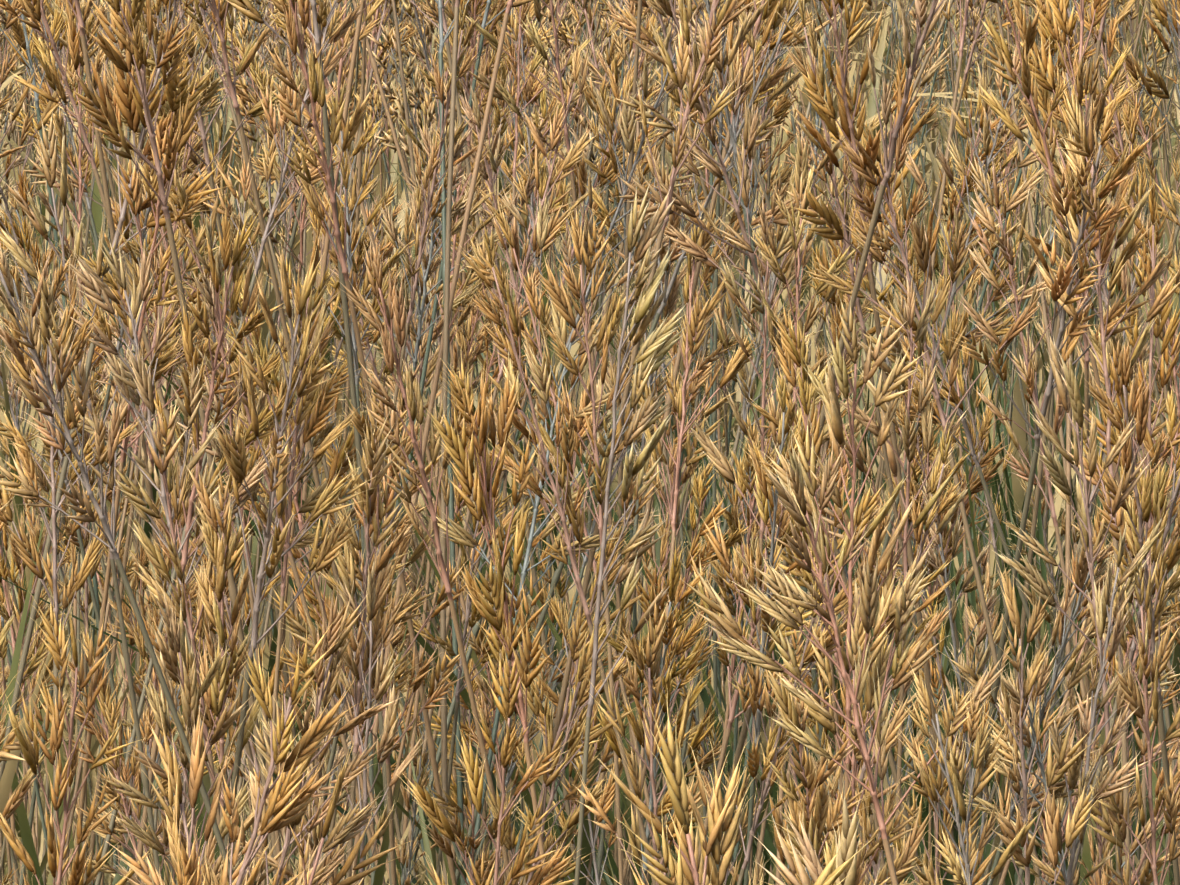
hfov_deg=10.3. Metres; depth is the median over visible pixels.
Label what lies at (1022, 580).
tussock grass
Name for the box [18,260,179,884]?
grass plant
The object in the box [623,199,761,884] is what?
grass plant
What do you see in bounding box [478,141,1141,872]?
tussock grass
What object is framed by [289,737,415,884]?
grass plant
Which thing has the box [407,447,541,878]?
grass plant
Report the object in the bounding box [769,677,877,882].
grass plant
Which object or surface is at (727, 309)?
grass plant
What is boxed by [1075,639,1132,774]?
grass plant
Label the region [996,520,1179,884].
grass plant
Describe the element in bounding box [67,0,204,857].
grass plant
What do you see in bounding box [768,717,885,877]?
grass plant
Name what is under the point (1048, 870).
grass plant
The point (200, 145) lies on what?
grass plant
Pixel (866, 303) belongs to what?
grass plant
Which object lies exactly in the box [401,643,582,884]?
grass plant
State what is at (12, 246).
grass plant
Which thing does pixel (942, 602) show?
tussock grass
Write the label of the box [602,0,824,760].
grass plant
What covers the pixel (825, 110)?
grass plant
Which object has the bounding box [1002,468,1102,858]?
grass plant
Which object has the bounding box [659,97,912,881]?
grass plant
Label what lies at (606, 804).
grass plant
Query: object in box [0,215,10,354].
grass plant
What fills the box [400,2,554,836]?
grass plant
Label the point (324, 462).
grass plant
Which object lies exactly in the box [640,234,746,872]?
grass plant
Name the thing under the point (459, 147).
grass plant
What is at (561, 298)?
grass plant
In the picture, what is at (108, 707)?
grass plant
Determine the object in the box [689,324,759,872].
grass plant
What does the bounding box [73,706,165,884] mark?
grass plant
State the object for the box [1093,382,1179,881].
grass plant
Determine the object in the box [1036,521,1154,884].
grass plant
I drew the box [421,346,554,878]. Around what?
grass plant
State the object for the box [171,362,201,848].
grass plant
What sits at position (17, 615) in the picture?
grass plant
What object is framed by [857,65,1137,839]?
grass plant
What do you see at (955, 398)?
grass plant
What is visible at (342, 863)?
grass plant
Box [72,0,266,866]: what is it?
grass plant
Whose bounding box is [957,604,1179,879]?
grass plant
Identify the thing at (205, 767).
grass plant
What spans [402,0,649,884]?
grass plant
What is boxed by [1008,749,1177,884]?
grass plant
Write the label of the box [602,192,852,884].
grass plant
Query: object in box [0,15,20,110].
grass plant
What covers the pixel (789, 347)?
grass plant
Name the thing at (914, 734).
tussock grass
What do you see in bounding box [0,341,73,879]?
grass plant
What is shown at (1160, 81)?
grass plant
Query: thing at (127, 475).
grass plant
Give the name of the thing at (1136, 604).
grass plant
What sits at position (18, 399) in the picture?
grass plant
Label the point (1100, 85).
grass plant
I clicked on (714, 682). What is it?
grass plant
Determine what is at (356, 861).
grass plant
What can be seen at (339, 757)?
grass plant
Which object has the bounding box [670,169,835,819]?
grass plant
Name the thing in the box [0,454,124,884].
grass plant
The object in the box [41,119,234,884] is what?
grass plant
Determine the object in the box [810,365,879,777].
grass plant
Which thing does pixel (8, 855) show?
grass plant
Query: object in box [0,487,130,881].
grass plant
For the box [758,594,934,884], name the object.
grass plant
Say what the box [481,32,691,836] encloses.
grass plant
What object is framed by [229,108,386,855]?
grass plant
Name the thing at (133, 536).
grass plant
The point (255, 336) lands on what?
grass plant
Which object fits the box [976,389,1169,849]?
grass plant
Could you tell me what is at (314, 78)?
grass plant
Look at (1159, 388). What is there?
grass plant
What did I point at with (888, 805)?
grass plant
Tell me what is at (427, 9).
grass plant
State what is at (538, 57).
grass plant
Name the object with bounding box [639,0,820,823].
grass plant
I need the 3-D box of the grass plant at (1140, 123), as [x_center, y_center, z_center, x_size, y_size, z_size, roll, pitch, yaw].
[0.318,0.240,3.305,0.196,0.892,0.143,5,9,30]
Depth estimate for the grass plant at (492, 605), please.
3.24 m
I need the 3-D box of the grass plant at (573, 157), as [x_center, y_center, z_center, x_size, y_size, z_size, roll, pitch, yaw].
[-0.108,0.327,2.464,0.277,0.953,0.156,-14,16,-60]
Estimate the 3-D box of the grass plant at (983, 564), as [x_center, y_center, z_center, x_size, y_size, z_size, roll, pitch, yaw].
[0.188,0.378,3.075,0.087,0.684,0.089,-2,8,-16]
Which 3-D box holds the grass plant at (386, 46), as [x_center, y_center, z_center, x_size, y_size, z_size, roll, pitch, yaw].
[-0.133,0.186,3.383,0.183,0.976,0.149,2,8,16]
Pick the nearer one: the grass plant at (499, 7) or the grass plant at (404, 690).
the grass plant at (499, 7)
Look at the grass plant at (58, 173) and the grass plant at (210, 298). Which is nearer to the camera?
the grass plant at (210, 298)
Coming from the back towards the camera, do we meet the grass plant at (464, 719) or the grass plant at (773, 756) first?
the grass plant at (464, 719)
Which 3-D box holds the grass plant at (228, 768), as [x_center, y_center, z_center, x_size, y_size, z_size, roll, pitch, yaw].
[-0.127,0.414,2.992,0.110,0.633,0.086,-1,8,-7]
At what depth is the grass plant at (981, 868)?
1.70 m
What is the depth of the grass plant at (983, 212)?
2.10 m
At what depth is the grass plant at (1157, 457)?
1.95 m
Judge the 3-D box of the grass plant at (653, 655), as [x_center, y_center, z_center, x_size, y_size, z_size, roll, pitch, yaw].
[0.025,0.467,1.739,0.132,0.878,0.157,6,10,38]
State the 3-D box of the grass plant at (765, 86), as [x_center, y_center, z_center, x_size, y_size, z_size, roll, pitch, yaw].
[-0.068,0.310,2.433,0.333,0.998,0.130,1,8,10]
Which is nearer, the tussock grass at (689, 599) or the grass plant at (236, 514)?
the grass plant at (236, 514)
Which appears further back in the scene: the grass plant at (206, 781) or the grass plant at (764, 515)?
the grass plant at (206, 781)
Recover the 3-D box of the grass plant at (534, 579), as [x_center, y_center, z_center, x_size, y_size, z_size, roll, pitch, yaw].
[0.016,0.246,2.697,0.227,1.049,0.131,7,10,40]
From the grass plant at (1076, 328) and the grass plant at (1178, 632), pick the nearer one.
the grass plant at (1076, 328)
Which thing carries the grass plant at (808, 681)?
on the ground at (679, 303)
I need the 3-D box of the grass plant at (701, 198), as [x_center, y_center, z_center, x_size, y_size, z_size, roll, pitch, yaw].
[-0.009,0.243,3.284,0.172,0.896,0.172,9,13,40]
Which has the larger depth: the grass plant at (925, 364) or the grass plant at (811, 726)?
the grass plant at (925, 364)
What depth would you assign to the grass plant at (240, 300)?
3.25 m
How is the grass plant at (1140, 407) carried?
on the ground at (679, 303)
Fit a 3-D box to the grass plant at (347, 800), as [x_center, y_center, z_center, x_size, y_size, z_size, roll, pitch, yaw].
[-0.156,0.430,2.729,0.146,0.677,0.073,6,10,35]
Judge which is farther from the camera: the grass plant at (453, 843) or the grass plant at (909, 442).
the grass plant at (453, 843)
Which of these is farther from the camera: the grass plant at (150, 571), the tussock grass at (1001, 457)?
the tussock grass at (1001, 457)
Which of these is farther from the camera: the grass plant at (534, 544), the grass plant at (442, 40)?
the grass plant at (534, 544)
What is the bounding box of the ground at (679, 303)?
[3,7,1158,776]
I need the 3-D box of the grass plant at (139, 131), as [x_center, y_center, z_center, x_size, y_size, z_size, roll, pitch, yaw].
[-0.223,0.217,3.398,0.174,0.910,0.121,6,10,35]
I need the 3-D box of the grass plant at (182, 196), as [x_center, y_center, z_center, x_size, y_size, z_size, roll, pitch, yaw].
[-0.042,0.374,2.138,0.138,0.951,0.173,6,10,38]
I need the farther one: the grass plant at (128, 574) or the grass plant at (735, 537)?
the grass plant at (128, 574)
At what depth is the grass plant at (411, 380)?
1.85 m
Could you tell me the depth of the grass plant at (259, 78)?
3.00 m
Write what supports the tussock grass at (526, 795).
on the ground at (679, 303)
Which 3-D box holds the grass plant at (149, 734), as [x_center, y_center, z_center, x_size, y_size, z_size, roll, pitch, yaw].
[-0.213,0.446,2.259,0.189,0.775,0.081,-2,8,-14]
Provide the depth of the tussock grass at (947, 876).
3.64 m
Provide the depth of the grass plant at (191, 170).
2.51 m
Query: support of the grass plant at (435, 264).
on the ground at (679, 303)
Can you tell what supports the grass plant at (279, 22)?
on the ground at (679, 303)
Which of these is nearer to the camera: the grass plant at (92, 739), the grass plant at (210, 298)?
the grass plant at (210, 298)
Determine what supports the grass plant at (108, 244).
on the ground at (679, 303)
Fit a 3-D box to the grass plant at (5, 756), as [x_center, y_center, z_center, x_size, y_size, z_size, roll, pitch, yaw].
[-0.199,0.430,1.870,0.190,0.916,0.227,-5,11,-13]
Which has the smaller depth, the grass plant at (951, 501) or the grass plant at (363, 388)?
the grass plant at (951, 501)
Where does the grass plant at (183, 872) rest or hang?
on the ground at (679, 303)
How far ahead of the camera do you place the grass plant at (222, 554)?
1.74 m
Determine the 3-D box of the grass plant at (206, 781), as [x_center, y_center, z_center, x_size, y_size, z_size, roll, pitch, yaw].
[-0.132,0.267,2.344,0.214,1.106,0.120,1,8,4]
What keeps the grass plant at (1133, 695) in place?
on the ground at (679, 303)
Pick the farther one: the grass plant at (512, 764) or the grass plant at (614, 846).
the grass plant at (614, 846)
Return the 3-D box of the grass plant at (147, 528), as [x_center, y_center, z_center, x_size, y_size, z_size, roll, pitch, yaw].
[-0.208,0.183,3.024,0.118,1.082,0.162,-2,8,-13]
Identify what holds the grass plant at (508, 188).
on the ground at (679, 303)
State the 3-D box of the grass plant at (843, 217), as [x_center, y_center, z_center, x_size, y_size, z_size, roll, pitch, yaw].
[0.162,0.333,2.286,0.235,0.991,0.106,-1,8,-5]
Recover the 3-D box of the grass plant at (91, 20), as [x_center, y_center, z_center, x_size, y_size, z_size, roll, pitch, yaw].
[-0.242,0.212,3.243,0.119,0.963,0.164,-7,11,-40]
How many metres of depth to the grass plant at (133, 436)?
2.79 m
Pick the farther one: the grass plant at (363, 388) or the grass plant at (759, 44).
the grass plant at (363, 388)
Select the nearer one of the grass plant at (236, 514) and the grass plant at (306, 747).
the grass plant at (306, 747)
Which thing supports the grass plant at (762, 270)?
on the ground at (679, 303)
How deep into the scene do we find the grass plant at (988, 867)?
2.64 m
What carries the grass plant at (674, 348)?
on the ground at (679, 303)
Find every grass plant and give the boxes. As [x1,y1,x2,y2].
[0,0,102,854]
[0,0,117,874]
[0,0,196,873]
[0,0,236,830]
[0,0,464,883]
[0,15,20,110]
[0,54,230,884]
[0,108,161,877]
[0,143,175,884]
[0,187,168,805]
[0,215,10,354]
[0,239,234,882]
[0,247,139,884]
[0,258,144,860]
[0,308,133,875]
[0,318,105,872]
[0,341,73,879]
[0,411,67,861]
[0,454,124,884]
[0,461,80,714]
[0,477,37,857]
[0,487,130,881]
[0,499,32,760]
[0,510,70,884]
[0,532,98,853]
[0,575,10,695]
[0,588,153,884]
[0,601,91,884]
[0,608,49,821]
[0,613,48,814]
[0,660,19,686]
[0,672,23,884]
[0,718,22,884]
[4,0,164,560]
[5,819,12,884]
[10,846,19,881]
[12,623,69,882]
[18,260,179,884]
[19,38,228,884]
[21,438,104,884]
[22,0,248,707]
[27,1,226,884]
[28,262,153,847]
[29,0,119,884]
[36,186,296,884]
[39,417,169,879]
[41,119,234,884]
[42,0,198,884]
[47,474,125,851]
[52,234,274,806]
[57,353,125,882]
[61,157,227,884]
[62,0,431,884]
[64,626,146,884]
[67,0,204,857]
[68,333,152,614]
[70,53,235,859]
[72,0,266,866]
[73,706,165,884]
[82,460,144,880]
[82,736,241,884]
[83,509,187,803]
[91,217,169,884]
[92,163,158,846]
[93,629,217,870]
[94,0,241,865]
[95,0,367,884]
[95,582,287,884]
[96,599,182,882]
[99,0,196,837]
[100,535,164,884]
[101,213,266,855]
[104,692,262,884]
[106,436,215,849]
[106,588,210,875]
[112,0,305,817]
[114,394,250,825]
[117,463,163,612]
[121,15,219,803]
[126,152,444,884]
[126,448,232,845]
[131,221,364,884]
[131,483,193,868]
[133,0,205,859]
[134,199,296,880]
[135,238,251,871]
[141,207,219,791]
[144,293,241,862]
[148,403,249,880]
[149,0,364,884]
[149,598,238,884]
[151,683,256,867]
[153,0,383,884]
[156,0,401,869]
[157,142,413,884]
[159,4,209,856]
[161,0,351,880]
[165,620,356,884]
[169,464,267,854]
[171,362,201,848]
[171,855,219,884]
[175,367,275,878]
[177,214,284,884]
[179,0,401,884]
[185,12,318,817]
[185,555,206,803]
[186,437,251,818]
[189,527,286,877]
[193,272,285,882]
[196,849,229,884]
[202,293,358,863]
[204,702,243,786]
[209,233,382,859]
[216,411,249,530]
[217,20,519,862]
[221,272,385,883]
[221,580,403,884]
[224,174,409,838]
[225,397,338,775]
[226,0,391,884]
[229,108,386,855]
[233,614,257,863]
[236,709,367,884]
[242,117,353,807]
[244,118,504,884]
[246,0,355,832]
[246,0,373,884]
[250,0,421,868]
[250,117,512,874]
[255,599,438,856]
[263,0,456,884]
[264,0,518,884]
[265,615,327,795]
[267,495,412,881]
[268,618,322,834]
[274,23,314,882]
[274,405,491,884]
[280,663,370,884]
[281,31,599,854]
[282,410,412,877]
[282,420,444,857]
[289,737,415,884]
[290,87,408,884]
[290,364,474,883]
[295,560,385,848]
[297,1,345,880]
[298,188,490,884]
[306,0,374,884]
[306,556,423,884]
[307,0,409,831]
[315,378,470,884]
[317,186,437,883]
[321,165,460,859]
[322,567,422,832]
[325,0,488,884]
[325,693,372,871]
[337,267,453,880]
[337,680,422,848]
[339,238,510,875]
[342,353,390,884]
[345,0,565,878]
[351,0,512,875]
[352,0,553,868]
[358,672,438,849]
[361,0,816,884]
[362,112,485,858]
[363,229,515,846]
[366,7,668,884]
[369,277,503,884]
[374,6,658,849]
[377,363,506,881]
[379,298,535,852]
[382,280,570,884]
[387,729,436,884]
[390,514,469,844]
[391,0,467,871]
[393,596,450,881]
[400,0,622,863]
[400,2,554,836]
[401,0,718,884]
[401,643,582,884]
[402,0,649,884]
[405,163,768,884]
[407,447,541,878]
[408,0,575,861]
[414,0,517,879]
[415,594,508,884]
[416,754,538,884]
[418,0,614,848]
[420,569,502,786]
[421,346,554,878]
[428,283,625,884]
[431,387,574,870]
[433,0,578,877]
[433,668,527,881]
[434,643,492,807]
[435,0,471,884]
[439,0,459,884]
[447,619,538,868]
[450,86,633,884]
[451,0,523,853]
[455,0,844,883]
[457,219,655,884]
[458,49,522,826]
[459,193,666,876]
[461,0,663,880]
[464,78,572,828]
[464,590,603,884]
[466,0,643,866]
[467,293,724,877]
[468,349,739,884]
[471,0,711,883]
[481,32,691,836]
[482,488,577,870]
[483,619,636,884]
[491,0,592,875]
[493,1,692,878]
[498,484,616,882]
[512,326,670,866]
[513,516,649,884]
[515,585,632,884]
[523,0,754,884]
[527,195,664,884]
[540,690,610,844]
[541,0,769,800]
[550,519,713,884]
[560,68,725,882]
[566,239,657,809]
[571,0,702,838]
[572,590,718,884]
[574,184,686,884]
[574,671,646,847]
[582,0,677,876]
[582,71,749,880]
[582,538,721,884]
[595,183,718,882]
[596,688,873,884]
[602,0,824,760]
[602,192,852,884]
[606,0,921,882]
[609,0,714,884]
[614,134,707,842]
[614,458,756,883]
[623,175,757,805]
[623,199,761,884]
[624,585,729,884]
[628,491,772,884]
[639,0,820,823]
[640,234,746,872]
[641,127,883,875]
[643,0,800,765]
[648,26,825,882]
[652,0,953,884]
[652,841,690,884]
[659,0,805,675]
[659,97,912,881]
[661,660,724,818]
[663,676,741,861]
[669,0,955,884]
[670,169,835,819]
[672,0,831,846]
[675,0,923,859]
[676,0,761,870]
[677,413,760,737]
[681,294,957,814]
[686,0,804,871]
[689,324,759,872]
[689,404,843,883]
[694,763,766,884]
[697,0,731,839]
[698,427,785,875]
[698,670,747,788]
[706,56,799,745]
[706,272,879,859]
[708,440,1008,884]
[709,0,954,884]
[712,409,786,787]
[720,527,865,884]
[724,446,765,813]
[728,670,918,884]
[729,367,834,884]
[734,0,892,859]
[734,532,802,802]
[740,292,890,807]
[742,252,829,753]
[744,159,874,884]
[744,468,879,735]
[745,106,1013,851]
[753,779,879,884]
[754,370,935,884]
[757,51,944,884]
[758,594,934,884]
[760,432,899,884]
[761,670,906,884]
[763,457,953,884]
[767,0,1108,884]
[768,140,889,884]
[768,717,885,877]
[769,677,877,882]
[776,0,953,879]
[778,340,867,881]
[796,633,871,877]
[799,114,1047,884]
[807,33,1067,872]
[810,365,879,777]
[813,112,1178,884]
[814,745,913,884]
[818,269,968,870]
[822,163,1041,867]
[837,816,912,883]
[842,151,916,884]
[845,0,1032,670]
[849,425,969,823]
[849,695,932,884]
[852,229,959,798]
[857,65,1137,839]
[858,0,1106,787]
[859,0,976,765]
[864,415,965,847]
[868,723,999,884]
[870,408,1009,872]
[880,320,963,876]
[881,389,1004,884]
[894,440,997,884]
[894,658,1041,884]
[897,584,1008,884]
[914,213,995,830]
[914,474,1002,884]
[929,327,1046,862]
[931,66,1082,880]
[937,588,1014,853]
[939,557,1100,884]
[948,80,1159,863]
[950,559,1050,880]
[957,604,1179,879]
[958,154,1113,884]
[962,534,1010,817]
[962,649,1166,884]
[968,0,1179,882]
[969,0,1179,874]
[971,2,1179,884]
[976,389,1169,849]
[984,217,1179,884]
[987,512,1132,884]
[992,330,1166,884]
[992,700,1079,884]
[993,3,1114,877]
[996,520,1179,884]
[997,204,1167,884]
[999,421,1179,884]
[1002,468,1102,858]
[1006,0,1139,884]
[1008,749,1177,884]
[1012,435,1169,864]
[1019,0,1162,847]
[1020,0,1179,834]
[1031,736,1146,884]
[1032,271,1146,831]
[1033,435,1179,884]
[1035,20,1179,884]
[1035,87,1179,884]
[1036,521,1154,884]
[1045,631,1126,875]
[1047,0,1179,540]
[1051,520,1177,884]
[1052,49,1130,864]
[1070,441,1179,884]
[1071,321,1179,748]
[1074,0,1179,475]
[1074,542,1179,884]
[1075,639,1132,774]
[1080,167,1179,881]
[1080,333,1179,884]
[1080,715,1179,884]
[1082,687,1142,873]
[1087,0,1179,843]
[1092,772,1170,882]
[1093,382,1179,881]
[1094,535,1142,881]
[1100,32,1179,265]
[1124,423,1179,557]
[1128,217,1179,474]
[1146,174,1179,294]
[1146,297,1176,434]
[1148,505,1178,874]
[1156,591,1179,883]
[1160,588,1179,717]
[1169,135,1179,204]
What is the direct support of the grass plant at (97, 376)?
on the ground at (679, 303)
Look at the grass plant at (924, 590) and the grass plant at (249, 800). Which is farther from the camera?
the grass plant at (249, 800)
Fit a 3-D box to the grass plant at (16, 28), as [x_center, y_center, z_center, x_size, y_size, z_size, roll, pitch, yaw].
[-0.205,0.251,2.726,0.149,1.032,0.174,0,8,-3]
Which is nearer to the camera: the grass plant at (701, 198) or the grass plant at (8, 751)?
the grass plant at (8, 751)
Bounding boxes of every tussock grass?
[0,89,1099,884]
[0,108,1177,884]
[56,60,1179,884]
[210,74,1176,884]
[235,195,1179,884]
[374,100,1178,883]
[396,42,1179,884]
[398,242,1168,851]
[417,251,1169,856]
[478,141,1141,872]
[485,242,1166,884]
[569,352,1109,727]
[597,87,1165,855]
[622,426,1077,727]
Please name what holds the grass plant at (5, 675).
on the ground at (679, 303)
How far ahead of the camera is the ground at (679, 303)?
9.44 m
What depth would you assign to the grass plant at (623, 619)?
2.26 m
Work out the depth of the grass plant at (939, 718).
2.91 m
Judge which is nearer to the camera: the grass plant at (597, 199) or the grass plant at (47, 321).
the grass plant at (47, 321)
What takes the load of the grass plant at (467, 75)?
on the ground at (679, 303)
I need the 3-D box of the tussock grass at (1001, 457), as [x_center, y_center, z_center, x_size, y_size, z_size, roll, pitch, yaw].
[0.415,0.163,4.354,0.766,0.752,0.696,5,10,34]
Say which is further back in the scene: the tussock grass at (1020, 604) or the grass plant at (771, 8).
the tussock grass at (1020, 604)
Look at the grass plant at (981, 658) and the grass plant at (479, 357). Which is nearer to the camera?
the grass plant at (981, 658)
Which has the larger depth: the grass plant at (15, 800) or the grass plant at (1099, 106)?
the grass plant at (1099, 106)
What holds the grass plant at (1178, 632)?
on the ground at (679, 303)
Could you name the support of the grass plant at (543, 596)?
on the ground at (679, 303)
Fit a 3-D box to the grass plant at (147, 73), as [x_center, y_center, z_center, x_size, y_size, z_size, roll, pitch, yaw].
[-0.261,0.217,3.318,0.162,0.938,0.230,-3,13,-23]
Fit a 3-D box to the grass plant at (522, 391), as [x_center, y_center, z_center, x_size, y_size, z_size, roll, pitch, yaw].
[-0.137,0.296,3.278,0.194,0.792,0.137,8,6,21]
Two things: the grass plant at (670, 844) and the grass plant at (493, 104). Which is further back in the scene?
the grass plant at (493, 104)
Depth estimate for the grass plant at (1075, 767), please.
1.85 m
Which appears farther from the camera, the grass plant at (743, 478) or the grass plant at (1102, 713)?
the grass plant at (1102, 713)
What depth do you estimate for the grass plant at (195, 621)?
3.08 m
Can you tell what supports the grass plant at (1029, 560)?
on the ground at (679, 303)
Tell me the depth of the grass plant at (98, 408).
2.28 m
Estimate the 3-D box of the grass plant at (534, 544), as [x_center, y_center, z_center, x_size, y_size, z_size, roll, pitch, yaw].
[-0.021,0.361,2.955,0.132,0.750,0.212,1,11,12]
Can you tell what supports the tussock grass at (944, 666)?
on the ground at (679, 303)
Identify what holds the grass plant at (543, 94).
on the ground at (679, 303)
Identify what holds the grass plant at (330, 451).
on the ground at (679, 303)
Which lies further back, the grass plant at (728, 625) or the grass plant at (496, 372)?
the grass plant at (496, 372)
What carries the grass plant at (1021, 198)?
on the ground at (679, 303)
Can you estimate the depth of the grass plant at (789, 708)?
1.63 m
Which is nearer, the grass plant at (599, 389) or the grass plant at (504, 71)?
the grass plant at (599, 389)
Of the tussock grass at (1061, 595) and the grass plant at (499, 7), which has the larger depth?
the tussock grass at (1061, 595)
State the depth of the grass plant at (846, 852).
1.07 m
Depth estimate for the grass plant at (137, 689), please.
2.35 m
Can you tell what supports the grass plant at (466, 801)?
on the ground at (679, 303)
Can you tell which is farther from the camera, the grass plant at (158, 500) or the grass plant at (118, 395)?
the grass plant at (158, 500)
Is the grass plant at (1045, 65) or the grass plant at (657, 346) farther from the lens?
the grass plant at (1045, 65)
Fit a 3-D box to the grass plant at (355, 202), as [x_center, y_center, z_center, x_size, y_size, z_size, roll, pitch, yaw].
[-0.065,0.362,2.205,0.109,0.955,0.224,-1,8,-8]
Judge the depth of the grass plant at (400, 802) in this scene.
3.38 m
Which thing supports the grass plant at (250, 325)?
on the ground at (679, 303)
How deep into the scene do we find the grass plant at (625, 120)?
2.36 m
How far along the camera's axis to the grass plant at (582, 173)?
2.91 m
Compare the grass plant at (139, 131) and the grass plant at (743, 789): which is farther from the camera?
the grass plant at (139, 131)
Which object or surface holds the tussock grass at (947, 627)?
on the ground at (679, 303)
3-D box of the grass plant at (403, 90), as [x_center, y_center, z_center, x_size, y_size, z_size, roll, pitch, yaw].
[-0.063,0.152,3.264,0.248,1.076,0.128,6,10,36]
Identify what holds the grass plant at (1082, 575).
on the ground at (679, 303)
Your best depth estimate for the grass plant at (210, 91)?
2.39 m
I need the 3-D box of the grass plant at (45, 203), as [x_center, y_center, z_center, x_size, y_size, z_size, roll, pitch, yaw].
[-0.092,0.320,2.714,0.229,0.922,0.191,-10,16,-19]
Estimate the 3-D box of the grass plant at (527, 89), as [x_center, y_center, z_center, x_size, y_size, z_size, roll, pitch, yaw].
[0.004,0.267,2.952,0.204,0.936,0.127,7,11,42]
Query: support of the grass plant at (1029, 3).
on the ground at (679, 303)
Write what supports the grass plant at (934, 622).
on the ground at (679, 303)
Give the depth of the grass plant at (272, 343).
3.44 m
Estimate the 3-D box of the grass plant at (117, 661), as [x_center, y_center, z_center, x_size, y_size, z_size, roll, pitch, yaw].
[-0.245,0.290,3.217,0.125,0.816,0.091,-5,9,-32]
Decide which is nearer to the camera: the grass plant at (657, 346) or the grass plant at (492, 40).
the grass plant at (657, 346)
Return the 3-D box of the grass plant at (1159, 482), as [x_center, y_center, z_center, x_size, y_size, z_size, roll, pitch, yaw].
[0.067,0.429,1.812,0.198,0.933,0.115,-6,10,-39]
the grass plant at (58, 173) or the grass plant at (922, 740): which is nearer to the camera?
the grass plant at (922, 740)
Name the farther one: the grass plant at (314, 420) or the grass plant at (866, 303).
the grass plant at (866, 303)
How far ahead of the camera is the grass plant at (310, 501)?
2.11 m
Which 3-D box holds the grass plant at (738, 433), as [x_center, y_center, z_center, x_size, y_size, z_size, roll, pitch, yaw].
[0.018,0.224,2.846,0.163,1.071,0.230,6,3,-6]
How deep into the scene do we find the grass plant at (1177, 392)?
2.45 m
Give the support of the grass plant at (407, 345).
on the ground at (679, 303)
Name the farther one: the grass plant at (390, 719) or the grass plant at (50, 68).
the grass plant at (50, 68)
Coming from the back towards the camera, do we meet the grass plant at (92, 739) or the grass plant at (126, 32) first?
the grass plant at (92, 739)
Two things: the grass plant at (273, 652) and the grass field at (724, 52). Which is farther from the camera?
the grass field at (724, 52)
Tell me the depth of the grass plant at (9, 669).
3.07 m
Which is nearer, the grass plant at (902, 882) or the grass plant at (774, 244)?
the grass plant at (902, 882)
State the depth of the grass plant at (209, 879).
1.42 m
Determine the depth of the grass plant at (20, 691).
3.27 m
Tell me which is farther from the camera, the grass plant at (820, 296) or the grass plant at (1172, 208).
the grass plant at (820, 296)
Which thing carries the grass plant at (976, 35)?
on the ground at (679, 303)
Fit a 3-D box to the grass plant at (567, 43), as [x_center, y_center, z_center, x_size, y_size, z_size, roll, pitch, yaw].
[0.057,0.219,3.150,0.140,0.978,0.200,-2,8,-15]
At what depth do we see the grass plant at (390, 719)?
1.70 m
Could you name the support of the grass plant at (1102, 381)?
on the ground at (679, 303)
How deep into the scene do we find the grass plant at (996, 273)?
3.13 m
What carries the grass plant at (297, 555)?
on the ground at (679, 303)
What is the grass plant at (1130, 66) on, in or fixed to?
on the ground at (679, 303)
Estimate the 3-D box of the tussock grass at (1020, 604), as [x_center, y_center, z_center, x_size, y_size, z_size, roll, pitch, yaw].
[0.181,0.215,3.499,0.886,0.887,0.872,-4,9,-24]
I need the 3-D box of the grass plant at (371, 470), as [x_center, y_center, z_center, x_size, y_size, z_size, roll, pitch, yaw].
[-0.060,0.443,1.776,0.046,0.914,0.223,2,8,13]
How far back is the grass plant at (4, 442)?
3.10 m
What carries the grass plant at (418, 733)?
on the ground at (679, 303)
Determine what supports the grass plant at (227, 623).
on the ground at (679, 303)
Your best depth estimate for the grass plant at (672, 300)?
2.40 m
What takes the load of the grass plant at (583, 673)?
on the ground at (679, 303)
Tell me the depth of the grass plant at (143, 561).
2.81 m
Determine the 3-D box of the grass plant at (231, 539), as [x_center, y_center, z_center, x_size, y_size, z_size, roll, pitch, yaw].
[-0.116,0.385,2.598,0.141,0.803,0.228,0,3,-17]
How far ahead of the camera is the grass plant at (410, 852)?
2.22 m
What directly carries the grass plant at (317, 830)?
on the ground at (679, 303)
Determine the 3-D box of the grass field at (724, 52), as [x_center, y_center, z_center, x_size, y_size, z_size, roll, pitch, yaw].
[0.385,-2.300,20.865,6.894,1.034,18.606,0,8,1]
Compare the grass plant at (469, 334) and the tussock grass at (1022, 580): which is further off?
the tussock grass at (1022, 580)
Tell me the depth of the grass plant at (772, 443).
3.31 m
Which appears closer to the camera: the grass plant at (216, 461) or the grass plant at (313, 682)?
the grass plant at (313, 682)
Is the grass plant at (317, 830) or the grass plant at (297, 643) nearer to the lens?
the grass plant at (317, 830)
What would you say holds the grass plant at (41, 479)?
on the ground at (679, 303)
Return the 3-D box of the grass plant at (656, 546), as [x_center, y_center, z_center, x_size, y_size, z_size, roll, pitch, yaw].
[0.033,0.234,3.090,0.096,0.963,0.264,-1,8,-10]
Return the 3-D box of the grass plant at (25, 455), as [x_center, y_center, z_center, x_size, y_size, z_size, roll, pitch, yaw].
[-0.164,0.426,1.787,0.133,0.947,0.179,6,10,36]
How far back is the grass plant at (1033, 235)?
2.79 m
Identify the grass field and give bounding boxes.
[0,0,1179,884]
[223,0,1167,88]
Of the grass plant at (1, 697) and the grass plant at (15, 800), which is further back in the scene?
the grass plant at (15, 800)
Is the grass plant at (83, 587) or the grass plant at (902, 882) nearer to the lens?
the grass plant at (902, 882)
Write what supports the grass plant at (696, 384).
on the ground at (679, 303)
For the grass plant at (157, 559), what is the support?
on the ground at (679, 303)
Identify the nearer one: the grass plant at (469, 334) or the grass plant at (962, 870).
the grass plant at (962, 870)

